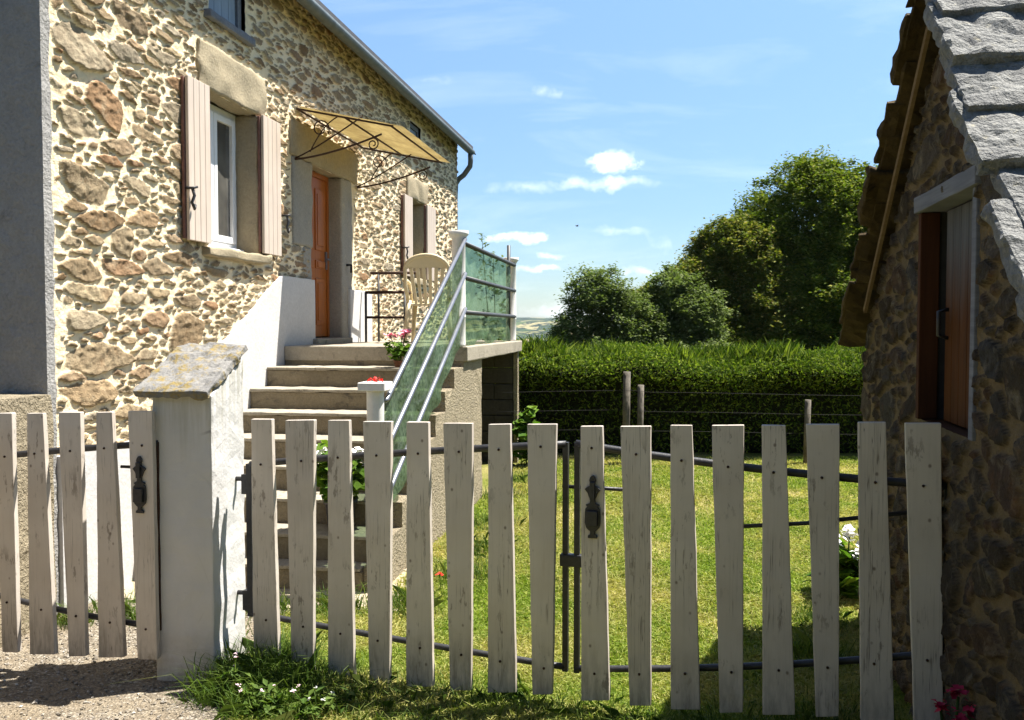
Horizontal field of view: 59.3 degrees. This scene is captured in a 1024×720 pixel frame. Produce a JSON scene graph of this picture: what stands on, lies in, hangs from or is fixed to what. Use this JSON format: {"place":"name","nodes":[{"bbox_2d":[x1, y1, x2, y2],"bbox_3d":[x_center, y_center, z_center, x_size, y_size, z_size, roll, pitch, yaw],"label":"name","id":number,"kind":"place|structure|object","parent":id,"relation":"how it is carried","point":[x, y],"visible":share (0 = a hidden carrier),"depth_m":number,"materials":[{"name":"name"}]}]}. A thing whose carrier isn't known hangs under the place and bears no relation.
{"place":"outdoors","nodes":[
{"label":"outdoors","id":0,"kind":"place"},
{"bbox_2d":[0,589,289,719],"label":"gravel road","id":1,"kind":"structure","parent":0,"point":[27,668],"depth_m":3.93,"materials":[{"name":"beige gravel"}]},
{"bbox_2d":[0,393,56,647],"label":"garden wall","id":2,"kind":"structure","parent":1,"relation":"on","point":[21,406],"depth_m":4.57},
{"bbox_2d":[124,568,406,610],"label":"sand path","id":3,"kind":"structure","parent":0,"point":[129,587],"depth_m":5.31,"materials":[{"name":"beige sand"}]},
{"bbox_2d":[466,317,619,359],"bbox_3d":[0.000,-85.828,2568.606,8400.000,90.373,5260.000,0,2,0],"label":"ground","id":4,"kind":"structure","parent":0,"point":[526,326],"depth_m":2482.17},
{"bbox_2d":[133,342,247,680],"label":"gate pillar","id":5,"kind":"structure","parent":4,"relation":"on","point":[194,391],"depth_m":3.98,"materials":[{"name":"stone"}]},
{"bbox_2d":[0,411,161,659],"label":"picket gate","id":6,"kind":"structure","parent":5,"relation":"attached to","point":[142,445],"depth_m":4.02,"materials":[{"name":"paint"}]},
{"bbox_2d":[241,419,568,694],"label":"picket gate","id":7,"kind":"structure","parent":5,"relation":"attached to","point":[260,594],"depth_m":3.82,"materials":[{"name":"paint"}]},
{"bbox_2d":[0,0,475,614],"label":"stone house","id":8,"kind":"structure","parent":4,"relation":"on","point":[164,192],"depth_m":6.11,"materials":[{"name":"stone"}]},
{"bbox_2d":[203,0,255,46],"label":"attic window","id":9,"kind":"structure","parent":8,"relation":"in","point":[226,13],"depth_m":6.84,"materials":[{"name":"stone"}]},
{"bbox_2d":[180,38,290,264],"bbox_3d":[-2.198,-1.523,6.898,0.377,1.570,1.636,0,2,9],"label":"window","id":10,"kind":"structure","parent":8,"relation":"in","point":[231,164],"depth_m":7.05,"materials":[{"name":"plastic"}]},
{"bbox_2d":[289,119,356,343],"bbox_3d":[-1.902,-1.159,8.800,0.373,2.027,1.733,0,2,9],"label":"front door","id":11,"kind":"structure","parent":8,"relation":"in","point":[321,202],"depth_m":9.00,"materials":[{"name":"brown wood"}]},
{"bbox_2d":[295,106,449,187],"bbox_3d":[-1.293,-2.037,8.755,1.002,0.469,1.840,0,2,9],"label":"door canopy","id":12,"kind":"object","parent":8,"relation":"attached to","point":[372,135],"visible":1,"depth_m":8.57,"materials":[{"name":"beige metal"}]},
{"bbox_2d":[410,123,417,137],"bbox_3d":[-1.358,-3.008,11.984,0.090,0.240,0.520,0,2,9],"label":"attic window","id":13,"kind":"structure","parent":8,"relation":"in","point":[413,129],"depth_m":12.04,"materials":[{"name":"glass"}]},
{"bbox_2d":[401,174,435,286],"bbox_3d":[-1.343,-1.705,12.100,0.381,1.444,1.706,0,2,9],"label":"window","id":14,"kind":"structure","parent":8,"relation":"in","point":[418,220],"depth_m":12.33,"materials":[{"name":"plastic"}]},
{"bbox_2d":[477,233,504,340],"bbox_3d":[-0.191,-0.160,11.271,0.524,2.857,0.510,-2,3,-38],"label":"tall shrub","id":15,"kind":"object","parent":4,"relation":"on","point":[497,339],"visible":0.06,"depth_m":11.23,"materials":[{"name":"green plant"}]},
{"bbox_2d":[541,261,670,346],"bbox_3d":[2.614,-0.177,25.785,3.484,5.309,3.138,-1,3,-28],"label":"loose tree","id":16,"kind":"object","parent":4,"relation":"on","point":[617,306],"visible":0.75,"depth_m":25.41,"materials":[{"name":"green plant"}]},
{"bbox_2d":[627,280,664,314],"bbox_3d":[4.270,-0.037,27.954,2.201,4.861,2.173,0,2,0],"label":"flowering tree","id":17,"kind":"object","parent":4,"relation":"on","point":[642,288],"visible":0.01,"depth_m":27.52,"materials":[{"name":"green plant"}]},
{"bbox_2d":[631,261,738,350],"bbox_3d":[4.904,-0.253,26.624,3.638,5.396,3.460,0,2,0],"label":"loose tree","id":18,"kind":"object","parent":4,"relation":"on","point":[683,298],"visible":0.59,"depth_m":26.11,"materials":[{"name":"green plant"}]},
{"bbox_2d":[663,213,811,347],"bbox_3d":[6.862,-1.185,28.654,4.935,7.101,4.384,0,2,0],"label":"chestnut tree","id":19,"kind":"object","parent":4,"relation":"on","point":[725,253],"visible":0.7,"depth_m":27.65,"materials":[{"name":"green plant"}]},
{"bbox_2d":[729,144,877,350],"bbox_3d":[10.403,-2.437,30.077,9.980,9.493,6.860,0,2,0],"label":"chestnut tree","id":20,"kind":"object","parent":4,"relation":"on","point":[818,249],"visible":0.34,"depth_m":28.36,"materials":[{"name":"green plant"}]},
{"bbox_2d":[216,452,912,719],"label":"lawn","id":21,"kind":"structure","parent":0,"point":[485,469],"depth_m":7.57,"materials":[{"name":"plant"}]},
{"bbox_2d":[215,652,257,702],"bbox_3d":[-1.151,1.333,3.764,0.190,0.204,0.134,2,3,36],"label":"flowering weed","id":22,"kind":"object","parent":21,"relation":"on","point":[233,669],"visible":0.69,"depth_m":3.76,"materials":[{"name":"green plant"}]},
{"bbox_2d":[235,678,299,717],"bbox_3d":[-0.979,1.374,3.642,0.238,0.155,0.270,-2,3,-43],"label":"flowering weed","id":23,"kind":"object","parent":21,"relation":"on","point":[262,692],"visible":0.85,"depth_m":3.63,"materials":[{"name":"green plant"}]},
{"bbox_2d":[288,685,359,719],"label":"flowering weed","id":24,"kind":"object","parent":21,"relation":"on","point":[316,711],"visible":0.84,"depth_m":3.61,"materials":[{"name":"green plant"}]},
{"bbox_2d":[243,340,521,591],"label":"staircase","id":25,"kind":"structure","parent":21,"relation":"on","point":[319,383],"depth_m":7.07,"materials":[{"name":"concrete"}]},
{"bbox_2d":[316,440,364,522],"bbox_3d":[-1.066,0.776,5.615,0.530,0.572,0.489,2,3,37],"label":"potted geranium","id":26,"kind":"object","parent":25,"relation":"on","point":[358,478],"visible":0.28,"depth_m":5.52,"materials":[{"name":"green plant"}]},
{"bbox_2d":[364,271,415,341],"bbox_3d":[-1.303,-0.569,9.544,0.520,0.755,0.371,0,2,9],"label":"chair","id":27,"kind":"object","parent":25,"relation":"on","point":[378,292],"visible":0.69,"depth_m":9.40,"materials":[{"name":"grey paint"}]},
{"bbox_2d":[383,329,412,366],"bbox_3d":[-0.910,-0.099,7.370,0.272,0.313,0.335,1,3,29],"label":"potted geranium","id":28,"kind":"object","parent":25,"relation":"on","point":[400,349],"visible":0.77,"depth_m":7.31,"materials":[{"name":"plant"}]},
{"bbox_2d":[402,253,451,342],"bbox_3d":[-0.842,-0.629,9.294,0.598,0.901,0.597,0,2,4],"label":"garden chair","id":29,"kind":"object","parent":25,"relation":"on","point":[429,261],"visible":0.76,"depth_m":9.08,"materials":[{"name":"plastic"}]},
{"bbox_2d":[358,230,518,499],"bbox_3d":[-0.409,0.050,7.734,0.165,2.460,5.076,0,2,9],"label":"stair railing","id":30,"kind":"object","parent":25,"relation":"on","point":[458,311],"visible":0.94,"depth_m":6.94,"materials":[{"name":"white plastic"},{"name":"green glass"},{"name":"steel"}]},
{"bbox_2d":[367,377,382,381],"bbox_3d":[-0.806,0.118,5.322,0.101,0.041,0.058,0,2,0],"label":"fallen blossom","id":31,"kind":"object","parent":30,"relation":"on","point":[375,380],"visible":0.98,"depth_m":5.31,"materials":[{"name":"red plant"}]},
{"bbox_2d":[21,468,912,719],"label":"tall grass","id":32,"kind":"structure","parent":21,"relation":"on","point":[280,669],"depth_m":3.78,"materials":[{"name":"green plant"}]},
{"bbox_2d":[512,406,540,463],"bbox_3d":[0.175,0.847,10.096,0.409,0.682,0.447,-2,3,-38],"label":"leafy plant","id":33,"kind":"object","parent":21,"relation":"on","point":[519,431],"visible":0.48,"depth_m":10.05,"materials":[{"name":"green plant"}]},
{"bbox_2d":[482,331,866,455],"bbox_3d":[2.841,0.428,11.456,7.816,1.630,1.945,0,2,0],"label":"hedge","id":34,"kind":"object","parent":21,"relation":"on","point":[582,378],"visible":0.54,"depth_m":11.01,"materials":[{"name":"green plant"}]},
{"bbox_2d":[494,371,859,463],"bbox_3d":[2.650,0.683,10.237,5.700,1.102,0.099,0,2,0],"label":"wire fence","id":35,"kind":"object","parent":21,"relation":"on","point":[626,390],"visible":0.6,"depth_m":10.20,"materials":[{"name":"grey wood"}]},
{"bbox_2d":[803,524,858,599],"bbox_3d":[1.924,1.167,5.207,0.436,0.475,0.427,0,2,0],"label":"flowering plant","id":36,"kind":"object","parent":21,"relation":"on","point":[848,573],"visible":0.47,"depth_m":5.11,"materials":[{"name":"green plant"}]},
{"bbox_2d":[838,0,1023,719],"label":"stone shed","id":37,"kind":"structure","parent":21,"relation":"on","point":[931,319],"depth_m":3.05,"materials":[{"name":"brown stone"}]},
{"bbox_2d":[560,422,946,719],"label":"picket gate","id":38,"kind":"structure","parent":37,"relation":"attached to","point":[923,483],"depth_m":3.38,"materials":[{"name":"paint"}]},
{"bbox_2d":[931,684,975,719],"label":"flowering plant","id":39,"kind":"object","parent":21,"relation":"on","point":[941,706],"visible":0.91,"depth_m":2.88,"materials":[{"name":"red plant"}]},
{"bbox_2d":[320,0,911,317],"label":"sky","id":40,"kind":"structure","parent":0,"point":[631,124],"materials":[{"name":"blue"}]}
]}

